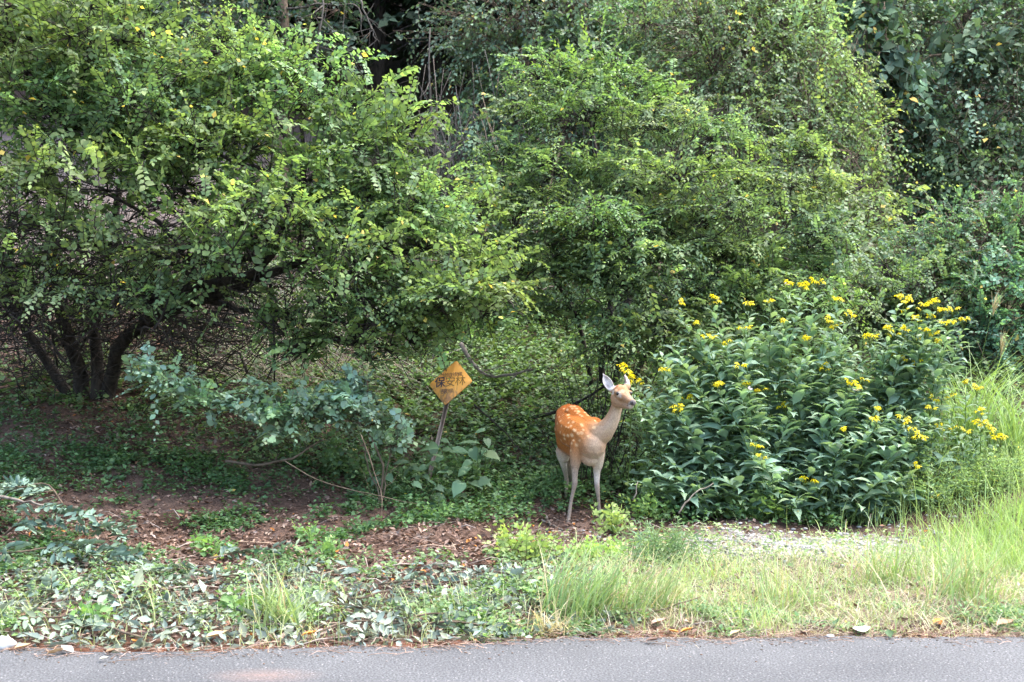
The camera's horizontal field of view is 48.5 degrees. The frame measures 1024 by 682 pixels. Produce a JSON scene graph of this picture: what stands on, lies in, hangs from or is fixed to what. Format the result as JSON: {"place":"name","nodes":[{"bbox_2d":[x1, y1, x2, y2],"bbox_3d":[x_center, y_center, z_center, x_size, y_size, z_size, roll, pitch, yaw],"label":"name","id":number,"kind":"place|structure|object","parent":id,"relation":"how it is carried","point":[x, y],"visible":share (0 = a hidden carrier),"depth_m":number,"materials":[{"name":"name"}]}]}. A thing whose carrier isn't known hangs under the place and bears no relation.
{"place":"outdoors","nodes":[
{"label":"outdoors","id":0,"kind":"place"},
{"bbox_2d":[0,0,1023,652],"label":"ground","id":1,"kind":"structure","parent":0,"point":[218,504],"depth_m":10.05,"materials":[{"name":"soil"}]},
{"bbox_2d":[0,474,63,506],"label":"cut branch","id":2,"kind":"object","parent":1,"relation":"on","point":[16,485],"visible":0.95,"depth_m":8.83,"materials":[{"name":"green plant"}]},
{"bbox_2d":[0,569,98,602],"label":"cut branch","id":3,"kind":"object","parent":1,"relation":"on","point":[47,579],"visible":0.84,"depth_m":6.72,"materials":[{"name":"green plant"}]},
{"bbox_2d":[0,609,126,629],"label":"cut branch","id":4,"kind":"object","parent":1,"relation":"on","point":[33,617],"visible":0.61,"depth_m":6.17,"materials":[{"name":"green plant"}]},
{"bbox_2d":[0,538,143,566],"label":"cut branch","id":5,"kind":"object","parent":1,"relation":"on","point":[120,551],"visible":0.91,"depth_m":7.69,"materials":[{"name":"green plant"}]},
{"bbox_2d":[39,614,142,641],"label":"cut branch","id":6,"kind":"object","parent":1,"relation":"on","point":[68,628],"visible":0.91,"depth_m":6.02,"materials":[{"name":"green plant"}]},
{"bbox_2d":[66,593,116,630],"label":"young plant","id":7,"kind":"object","parent":1,"relation":"on","point":[101,608],"visible":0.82,"depth_m":6.21,"materials":[{"name":"green plant"}]},
{"bbox_2d":[73,550,151,578],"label":"cut branch","id":8,"kind":"object","parent":1,"relation":"on","point":[86,559],"visible":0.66,"depth_m":7.65,"materials":[{"name":"green plant"}]},
{"bbox_2d":[80,574,204,601],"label":"cut branch","id":9,"kind":"object","parent":1,"relation":"on","point":[170,577],"visible":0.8,"depth_m":6.85,"materials":[{"name":"green plant"}]},
{"bbox_2d":[0,166,299,377],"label":"dry brush","id":10,"kind":"object","parent":1,"relation":"on","point":[132,309],"visible":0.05,"depth_m":13.55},
{"bbox_2d":[94,592,211,620],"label":"cut branch","id":11,"kind":"object","parent":1,"relation":"on","point":[182,603],"visible":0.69,"depth_m":6.48,"materials":[{"name":"green plant"}]},
{"bbox_2d":[93,559,235,578],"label":"cut branch","id":12,"kind":"object","parent":1,"relation":"on","point":[173,569],"visible":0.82,"depth_m":7.44,"materials":[{"name":"green plant"}]},
{"bbox_2d":[59,0,363,122],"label":"conifer tree","id":13,"kind":"object","parent":1,"relation":"on","point":[292,20],"visible":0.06,"depth_m":25.76,"materials":[{"name":"green plant"}]},
{"bbox_2d":[186,530,239,559],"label":"young plant","id":14,"kind":"object","parent":1,"relation":"on","point":[203,545],"visible":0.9,"depth_m":8.29,"materials":[{"name":"green plant"}]},
{"bbox_2d":[214,587,262,616],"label":"young plant","id":15,"kind":"object","parent":1,"relation":"on","point":[232,598],"visible":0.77,"depth_m":6.47,"materials":[{"name":"green plant"}]},
{"bbox_2d":[173,558,324,581],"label":"cut branch","id":16,"kind":"object","parent":1,"relation":"on","point":[250,575],"visible":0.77,"depth_m":7.37,"materials":[{"name":"green plant"}]},
{"bbox_2d":[209,538,307,558],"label":"cut branch","id":17,"kind":"object","parent":1,"relation":"on","point":[231,549],"visible":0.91,"depth_m":8.23,"materials":[{"name":"green plant"}]},
{"bbox_2d":[143,0,374,223],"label":"shaded sapling","id":18,"kind":"object","parent":1,"relation":"on","point":[283,14],"visible":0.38,"depth_m":19.96,"materials":[{"name":"green plant"}]},
{"bbox_2d":[287,0,373,40],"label":"bare stem","id":19,"kind":"object","parent":18,"relation":"attached to","point":[327,4],"visible":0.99,"depth_m":19.99,"materials":[{"name":"grey plant"}]},
{"bbox_2d":[337,0,392,69],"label":"bare stem","id":20,"kind":"object","parent":18,"relation":"attached to","point":[368,19],"visible":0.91,"depth_m":20.25,"materials":[{"name":"grey plant"}]},
{"bbox_2d":[0,437,529,588],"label":"ground cover","id":21,"kind":"object","parent":1,"relation":"on","point":[222,521],"visible":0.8,"depth_m":9.71,"materials":[{"name":"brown plant"}]},
{"bbox_2d":[5,502,137,543],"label":"cut branch","id":22,"kind":"object","parent":21,"relation":"on","point":[26,524],"visible":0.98,"depth_m":8.45,"materials":[{"name":"green plant"}]},
{"bbox_2d":[225,439,321,465],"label":"fallen branch","id":23,"kind":"object","parent":21,"relation":"on","point":[261,464],"visible":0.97,"depth_m":10.16,"materials":[{"name":"wood"}]},
{"bbox_2d":[285,461,416,503],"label":"fallen branch","id":24,"kind":"object","parent":21,"relation":"on","point":[347,488],"visible":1,"depth_m":9.35,"materials":[{"name":"wood"}]},
{"bbox_2d":[113,341,428,507],"bbox_3d":[-2.098,0.756,10.081,2.855,1.526,1.084,0,0,0],"label":"shrub","id":25,"kind":"object","parent":1,"relation":"on","point":[284,418],"visible":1,"depth_m":9.99,"materials":[{"name":"green plant"}]},
{"bbox_2d":[216,548,340,630],"bbox_3d":[-1.212,1.372,6.313,0.801,0.441,0.765,0,0,0],"label":"grass tuft","id":26,"kind":"object","parent":1,"relation":"on","point":[278,605],"visible":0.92,"depth_m":6.29,"materials":[{"name":"plant"}]},
{"bbox_2d":[0,557,560,649],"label":"sparse grass","id":27,"kind":"structure","parent":1,"relation":"on","point":[152,588],"depth_m":6.26,"materials":[{"name":"plant"}]},
{"bbox_2d":[0,0,561,416],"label":"berry shrub","id":28,"kind":"object","parent":1,"relation":"on","point":[177,133],"visible":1,"depth_m":10.44,"materials":[{"name":"green plant"}]},
{"bbox_2d":[0,574,603,642],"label":"roadside clover","id":29,"kind":"object","parent":1,"relation":"on","point":[527,588],"visible":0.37,"depth_m":6.42,"materials":[{"name":"green plant"}]},
{"bbox_2d":[0,232,609,478],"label":"hill litter","id":30,"kind":"object","parent":1,"relation":"on","point":[170,435],"visible":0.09,"depth_m":12.32,"materials":[{"name":"brown plant"}]},
{"bbox_2d":[291,519,326,541],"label":"young plant","id":31,"kind":"object","parent":1,"relation":"on","point":[300,532],"visible":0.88,"depth_m":8.90,"materials":[{"name":"green plant"}]},
{"bbox_2d":[164,249,458,398],"bbox_3d":[-2.678,-0.427,14.663,4.184,2.233,5.565,0,0,0],"label":"dead brush","id":32,"kind":"object","parent":1,"relation":"on","point":[313,363],"visible":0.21,"depth_m":13.14,"materials":[{"name":"plant"}]},
{"bbox_2d":[294,529,340,559],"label":"young plant","id":33,"kind":"object","parent":1,"relation":"on","point":[326,545],"visible":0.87,"depth_m":8.17,"materials":[{"name":"green plant"}]},
{"bbox_2d":[296,0,345,244],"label":"bare stem","id":34,"kind":"object","parent":1,"relation":"on","point":[319,29],"visible":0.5,"depth_m":18.99,"materials":[{"name":"grey plant"}]},
{"bbox_2d":[0,542,659,635],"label":"verge herbs","id":35,"kind":"object","parent":1,"relation":"on","point":[470,602],"visible":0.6,"depth_m":7.06,"materials":[{"name":"green plant"}]},
{"bbox_2d":[231,0,434,90],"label":"conifer tree","id":36,"kind":"object","parent":1,"relation":"on","point":[325,62],"visible":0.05,"depth_m":29.46,"materials":[{"name":"green plant"}]},
{"bbox_2d":[290,590,393,626],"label":"cut branch","id":37,"kind":"object","parent":1,"relation":"on","point":[367,609],"visible":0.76,"depth_m":6.50,"materials":[{"name":"green plant"}]},
{"bbox_2d":[0,553,686,652],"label":"wilted leaves","id":38,"kind":"object","parent":1,"relation":"on","point":[189,621],"visible":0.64,"depth_m":6.49,"materials":[{"name":"green plant"}]},
{"bbox_2d":[287,428,404,483],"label":"leafy undergrowth","id":39,"kind":"object","parent":1,"relation":"on","point":[329,451],"visible":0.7,"depth_m":10.81,"materials":[{"name":"green plant"}]},
{"bbox_2d":[0,361,723,643],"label":"leaf litter","id":40,"kind":"object","parent":1,"relation":"on","point":[347,540],"visible":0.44,"depth_m":8.91,"materials":[{"name":"plant"}]},
{"bbox_2d":[1,509,853,651],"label":"fallen twigs","id":41,"kind":"object","parent":40,"relation":"on","point":[451,545],"depth_m":7.11,"materials":[{"name":"wood"}]},
{"bbox_2d":[316,589,411,646],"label":"cut branch","id":42,"kind":"object","parent":1,"relation":"on","point":[380,620],"visible":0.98,"depth_m":6.07,"materials":[{"name":"green plant"}]},
{"bbox_2d":[221,0,527,117],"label":"conifer tree","id":43,"kind":"object","parent":1,"relation":"on","point":[378,70],"visible":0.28,"depth_m":26.71,"materials":[{"name":"green plant"}]},
{"bbox_2d":[330,583,472,609],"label":"cut branch","id":44,"kind":"object","parent":1,"relation":"on","point":[412,597],"visible":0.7,"depth_m":6.82,"materials":[{"name":"green plant"}]},
{"bbox_2d":[397,27,441,199],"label":"bare stem","id":45,"kind":"object","parent":1,"relation":"on","point":[429,84],"visible":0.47,"depth_m":19.24,"materials":[{"name":"brown plant"}]},
{"bbox_2d":[348,600,496,644],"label":"cut branch","id":46,"kind":"object","parent":1,"relation":"on","point":[402,609],"visible":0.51,"depth_m":6.20,"materials":[{"name":"green plant"}]},
{"bbox_2d":[360,428,499,508],"bbox_3d":[-0.760,1.157,10.373,1.316,0.718,0.698,0,0,0],"label":"heart leaved vine","id":47,"kind":"object","parent":1,"relation":"on","point":[458,486],"visible":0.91,"depth_m":10.26,"materials":[{"name":"green plant"}]},
{"bbox_2d":[0,160,867,439],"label":"ground cover","id":48,"kind":"object","parent":1,"relation":"on","point":[538,385],"visible":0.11,"depth_m":13.38,"materials":[{"name":"green plant"}]},
{"bbox_2d":[379,566,494,584],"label":"cut branch","id":49,"kind":"object","parent":1,"relation":"on","point":[418,578],"visible":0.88,"depth_m":7.20,"materials":[{"name":"green plant"}]},
{"bbox_2d":[423,500,453,521],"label":"young plant","id":50,"kind":"object","parent":1,"relation":"on","point":[440,511],"visible":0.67,"depth_m":9.69,"materials":[{"name":"green plant"}]},
{"bbox_2d":[426,361,471,482],"bbox_3d":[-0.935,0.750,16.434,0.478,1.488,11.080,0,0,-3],"label":"forest sign","id":51,"kind":"object","parent":1,"relation":"on","point":[446,390],"visible":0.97,"depth_m":10.99,"materials":[{"name":"metal"}]},
{"bbox_2d":[420,114,482,211],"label":"bare stem","id":52,"kind":"object","parent":1,"relation":"on","point":[457,144],"visible":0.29,"depth_m":19.51,"materials":[{"name":"brown plant"}]},
{"bbox_2d":[404,436,500,488],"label":"leafy undergrowth","id":53,"kind":"object","parent":1,"relation":"on","point":[458,463],"visible":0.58,"depth_m":11.03,"materials":[{"name":"green plant"}]},
{"bbox_2d":[336,0,633,130],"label":"conifer tree","id":54,"kind":"object","parent":1,"relation":"on","point":[410,16],"visible":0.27,"depth_m":25.83,"materials":[{"name":"green plant"}]},
{"bbox_2d":[422,611,555,640],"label":"cut branch","id":55,"kind":"object","parent":1,"relation":"on","point":[440,624],"visible":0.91,"depth_m":6.11,"materials":[{"name":"green plant"}]},
{"bbox_2d":[448,559,541,584],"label":"cut branch","id":56,"kind":"object","parent":1,"relation":"on","point":[483,569],"visible":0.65,"depth_m":7.42,"materials":[{"name":"green plant"}]},
{"bbox_2d":[459,342,534,388],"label":"fallen branch","id":57,"kind":"object","parent":1,"relation":"on","point":[466,353],"visible":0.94,"depth_m":12.13,"materials":[{"name":"brown wood"}]},
{"bbox_2d":[474,400,524,451],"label":"fallen branch","id":58,"kind":"object","parent":1,"relation":"on","point":[479,409],"visible":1,"depth_m":11.71,"materials":[{"name":"wood"}]},
{"bbox_2d":[0,279,1023,522],"bbox_3d":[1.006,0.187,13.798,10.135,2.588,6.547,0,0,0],"label":"ground cover","id":59,"kind":"object","parent":1,"relation":"on","point":[518,421],"visible":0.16,"depth_m":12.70,"materials":[{"name":"green plant"}]},
{"bbox_2d":[532,381,603,418],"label":"fallen branch","id":60,"kind":"object","parent":59,"relation":"on","point":[554,412],"visible":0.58,"depth_m":11.97,"materials":[{"name":"wood"}]},
{"bbox_2d":[4,479,1023,643],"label":"verge litter","id":61,"kind":"object","parent":1,"relation":"on","point":[618,634],"visible":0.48,"depth_m":6.39,"materials":[{"name":"brown plant"}]},
{"bbox_2d":[478,514,557,560],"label":"lime weed","id":62,"kind":"object","parent":1,"relation":"on","point":[506,541],"visible":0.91,"depth_m":8.09,"materials":[{"name":"green plant"}]},
{"bbox_2d":[497,460,579,500],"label":"nettle weed","id":63,"kind":"object","parent":1,"relation":"on","point":[532,481],"visible":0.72,"depth_m":10.61,"materials":[{"name":"green plant"}]},
{"bbox_2d":[488,596,593,638],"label":"grass tuft","id":64,"kind":"object","parent":1,"relation":"on","point":[543,624],"visible":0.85,"depth_m":6.15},
{"bbox_2d":[528,534,577,560],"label":"lime weed","id":65,"kind":"object","parent":1,"relation":"on","point":[557,547],"visible":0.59,"depth_m":8.10,"materials":[{"name":"green plant"}]},
{"bbox_2d":[503,552,606,578],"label":"cut branch","id":66,"kind":"object","parent":1,"relation":"on","point":[544,560],"visible":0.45,"depth_m":7.44,"materials":[{"name":"green plant"}]},
{"bbox_2d":[390,0,729,308],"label":"creeper clad tree","id":67,"kind":"object","parent":1,"relation":"on","point":[501,41],"visible":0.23,"depth_m":19.83,"materials":[{"name":"green plant"}]},
{"bbox_2d":[367,52,640,249],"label":"creeper stems","id":68,"kind":"object","parent":67,"relation":"attached to","point":[452,156],"visible":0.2,"depth_m":19.08,"materials":[{"name":"plant"}]},
{"bbox_2d":[526,528,661,627],"bbox_3d":[0.521,1.307,6.448,0.906,0.533,0.969,0,0,0],"label":"grass tuft","id":69,"kind":"object","parent":1,"relation":"on","point":[592,599],"visible":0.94,"depth_m":6.43,"materials":[{"name":"plant"}]},
{"bbox_2d":[554,374,635,521],"bbox_3d":[0.646,0.942,10.006,0.513,1.341,1.379,0,0,-20],"label":"deer","id":70,"kind":"object","parent":1,"relation":"on","point":[582,435],"visible":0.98,"depth_m":9.74},
{"bbox_2d":[548,535,642,563],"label":"lime weed","id":71,"kind":"object","parent":1,"relation":"on","point":[594,545],"visible":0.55,"depth_m":8.23,"materials":[{"name":"green plant"}]},
{"bbox_2d":[590,502,634,533],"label":"lime weed","id":72,"kind":"object","parent":1,"relation":"on","point":[616,518],"visible":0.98,"depth_m":9.27,"materials":[{"name":"green plant"}]},
{"bbox_2d":[391,448,846,527],"bbox_3d":[0.894,1.321,10.452,3.897,0.575,2.011,0,0,0],"label":"ground cover","id":73,"kind":"object","parent":1,"relation":"on","point":[578,490],"visible":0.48,"depth_m":10.13,"materials":[{"name":"green plant"}]},
{"bbox_2d":[604,434,670,492],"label":"nettle weed","id":74,"kind":"object","parent":1,"relation":"on","point":[639,465],"visible":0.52,"depth_m":10.88,"materials":[{"name":"green plant"}]},
{"bbox_2d":[616,362,676,508],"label":"yellow flowered plant","id":75,"kind":"object","parent":1,"relation":"on","point":[647,460],"visible":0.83,"depth_m":9.91,"materials":[{"name":"green plant"}]},
{"bbox_2d":[618,489,677,520],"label":"lime weed","id":76,"kind":"object","parent":1,"relation":"on","point":[646,507],"visible":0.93,"depth_m":9.69,"materials":[{"name":"green plant"}]},
{"bbox_2d":[613,512,721,569],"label":"bushy weed","id":77,"kind":"object","parent":1,"relation":"on","point":[652,542],"visible":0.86,"depth_m":8.02,"materials":[{"name":"green plant"}]},
{"bbox_2d":[597,531,747,619],"bbox_3d":[0.945,1.340,6.502,0.932,0.477,0.942,0,0,0],"label":"grass tuft","id":78,"kind":"object","parent":1,"relation":"on","point":[658,594],"visible":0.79,"depth_m":6.55,"materials":[{"name":"plant"}]},
{"bbox_2d":[442,3,963,494],"bbox_3d":[1.827,-1.111,12.008,5.154,5.200,3.600,0,0,0],"label":"layered tree","id":79,"kind":"object","parent":1,"relation":"on","point":[628,263],"visible":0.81,"depth_m":11.42,"materials":[{"name":"green plant"}]},
{"bbox_2d":[660,542,755,585],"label":"grass tuft","id":80,"kind":"object","parent":1,"relation":"on","point":[732,571],"visible":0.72,"depth_m":7.50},
{"bbox_2d":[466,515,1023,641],"bbox_3d":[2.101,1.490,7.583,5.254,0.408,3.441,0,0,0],"label":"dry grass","id":81,"kind":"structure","parent":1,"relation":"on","point":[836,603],"depth_m":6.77,"materials":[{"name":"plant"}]},
{"bbox_2d":[472,504,1023,637],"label":"verge grass","id":82,"kind":"structure","parent":1,"relation":"on","point":[826,587],"depth_m":7.04,"materials":[{"name":"plant"}]},
{"bbox_2d":[475,601,1023,645],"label":"straw by road","id":83,"kind":"object","parent":1,"relation":"on","point":[795,633],"visible":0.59,"depth_m":6.17,"materials":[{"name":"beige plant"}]},
{"bbox_2d":[709,590,795,634],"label":"grass tuft","id":84,"kind":"object","parent":1,"relation":"on","point":[754,618],"visible":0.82,"depth_m":6.26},
{"bbox_2d":[546,0,962,345],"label":"creeper clad tree","id":85,"kind":"object","parent":1,"relation":"on","point":[849,120],"visible":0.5,"depth_m":17.33,"materials":[{"name":"green plant"}]},
{"bbox_2d":[723,479,809,522],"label":"nettle weed","id":86,"kind":"object","parent":1,"relation":"on","point":[757,497],"visible":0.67,"depth_m":9.69,"materials":[{"name":"green plant"}]},
{"bbox_2d":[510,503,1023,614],"bbox_3d":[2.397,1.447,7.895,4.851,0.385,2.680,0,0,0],"label":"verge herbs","id":87,"kind":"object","parent":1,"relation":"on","point":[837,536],"visible":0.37,"depth_m":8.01,"materials":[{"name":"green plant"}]},
{"bbox_2d":[541,504,1023,578],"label":"gravel","id":88,"kind":"structure","parent":1,"relation":"on","point":[780,541],"depth_m":8.69,"materials":[{"name":"gravel"}]},
{"bbox_2d":[623,277,958,526],"bbox_3d":[2.434,0.513,10.143,3.096,2.215,1.620,0,0,0],"label":"yellow flowered plant","id":89,"kind":"object","parent":1,"relation":"on","point":[829,450],"visible":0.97,"depth_m":9.99,"materials":[{"name":"green plant"}]},
{"bbox_2d":[563,588,1023,637],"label":"roadside clover","id":90,"kind":"object","parent":1,"relation":"on","point":[748,613],"visible":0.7,"depth_m":6.42,"materials":[{"name":"green plant"}]},
{"bbox_2d":[728,542,866,615],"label":"grass tuft","id":91,"kind":"object","parent":1,"relation":"on","point":[776,589],"visible":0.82,"depth_m":6.82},
{"bbox_2d":[839,522,949,586],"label":"grass tuft","id":92,"kind":"object","parent":1,"relation":"on","point":[894,568],"visible":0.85,"depth_m":7.32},
{"bbox_2d":[789,0,1023,244],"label":"creeper clad tree","id":93,"kind":"object","parent":1,"relation":"on","point":[970,162],"visible":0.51,"depth_m":19.74,"materials":[{"name":"green plant"}]},
{"bbox_2d":[814,0,1023,236],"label":"leaved creeper","id":94,"kind":"object","parent":93,"relation":"hanging from","point":[896,67],"visible":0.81,"depth_m":19.43,"materials":[{"name":"green plant"}]},
{"bbox_2d":[793,369,1023,532],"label":"bank grass","id":95,"kind":"structure","parent":1,"relation":"on","point":[916,507],"depth_m":9.70,"materials":[{"name":"plant"}]},
{"bbox_2d":[854,292,972,488],"bbox_3d":[3.625,0.555,10.316,1.220,1.994,0.697,0,0,-11],"label":"yellow flowered plant","id":96,"kind":"object","parent":1,"relation":"on","point":[912,362],"visible":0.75,"depth_m":10.23,"materials":[{"name":"green plant"}]},
{"bbox_2d":[834,439,1023,525],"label":"leafy weed","id":97,"kind":"object","parent":1,"relation":"on","point":[952,483],"visible":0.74,"depth_m":9.72,"materials":[{"name":"green plant"}]},
{"bbox_2d":[860,174,1023,377],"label":"broadleaf tree","id":98,"kind":"object","parent":1,"relation":"on","point":[992,264],"visible":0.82,"depth_m":13.81,"materials":[{"name":"green plant"}]},
{"bbox_2d":[874,291,1023,462],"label":"plume grass","id":99,"kind":"object","parent":1,"relation":"on","point":[972,426],"depth_m":10.67,"materials":[{"name":"plant"}]},
{"bbox_2d":[875,445,1023,582],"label":"bright grass","id":100,"kind":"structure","parent":1,"relation":"on","point":[998,529],"depth_m":8.60,"materials":[{"name":"plant"}]},
{"bbox_2d":[899,509,1023,609],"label":"grass tuft","id":101,"kind":"object","parent":1,"relation":"on","point":[952,588],"visible":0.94,"depth_m":6.72,"materials":[{"name":"plant"}]},
{"bbox_2d":[931,379,1008,485],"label":"yellow flowered plant","id":102,"kind":"object","parent":1,"relation":"on","point":[981,427],"visible":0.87,"depth_m":10.06,"materials":[{"name":"green leaf"},{"name":"plant stem"},{"name":"yellow flower petal"}]},
{"bbox_2d":[935,441,1023,500],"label":"leafy weed","id":103,"kind":"object","parent":1,"relation":"on","point":[1006,472],"visible":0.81,"depth_m":9.69,"materials":[{"name":"green plant"}]},
{"bbox_2d":[948,352,1023,466],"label":"plume grass","id":104,"kind":"object","parent":1,"relation":"on","point":[1011,420],"depth_m":10.66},
{"bbox_2d":[0,636,1023,681],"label":"road","id":105,"kind":"structure","parent":0,"point":[865,659],"depth_m":5.54,"materials":[{"name":"asphalt"}]},
{"bbox_2d":[0,635,16,649],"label":"stone","id":106,"kind":"object","parent":105,"relation":"on","point":[6,642],"visible":0.97,"depth_m":5.80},
{"bbox_2d":[0,627,1023,665],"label":"road edge debris","id":107,"kind":"object","parent":105,"relation":"on","point":[493,642],"visible":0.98,"depth_m":5.90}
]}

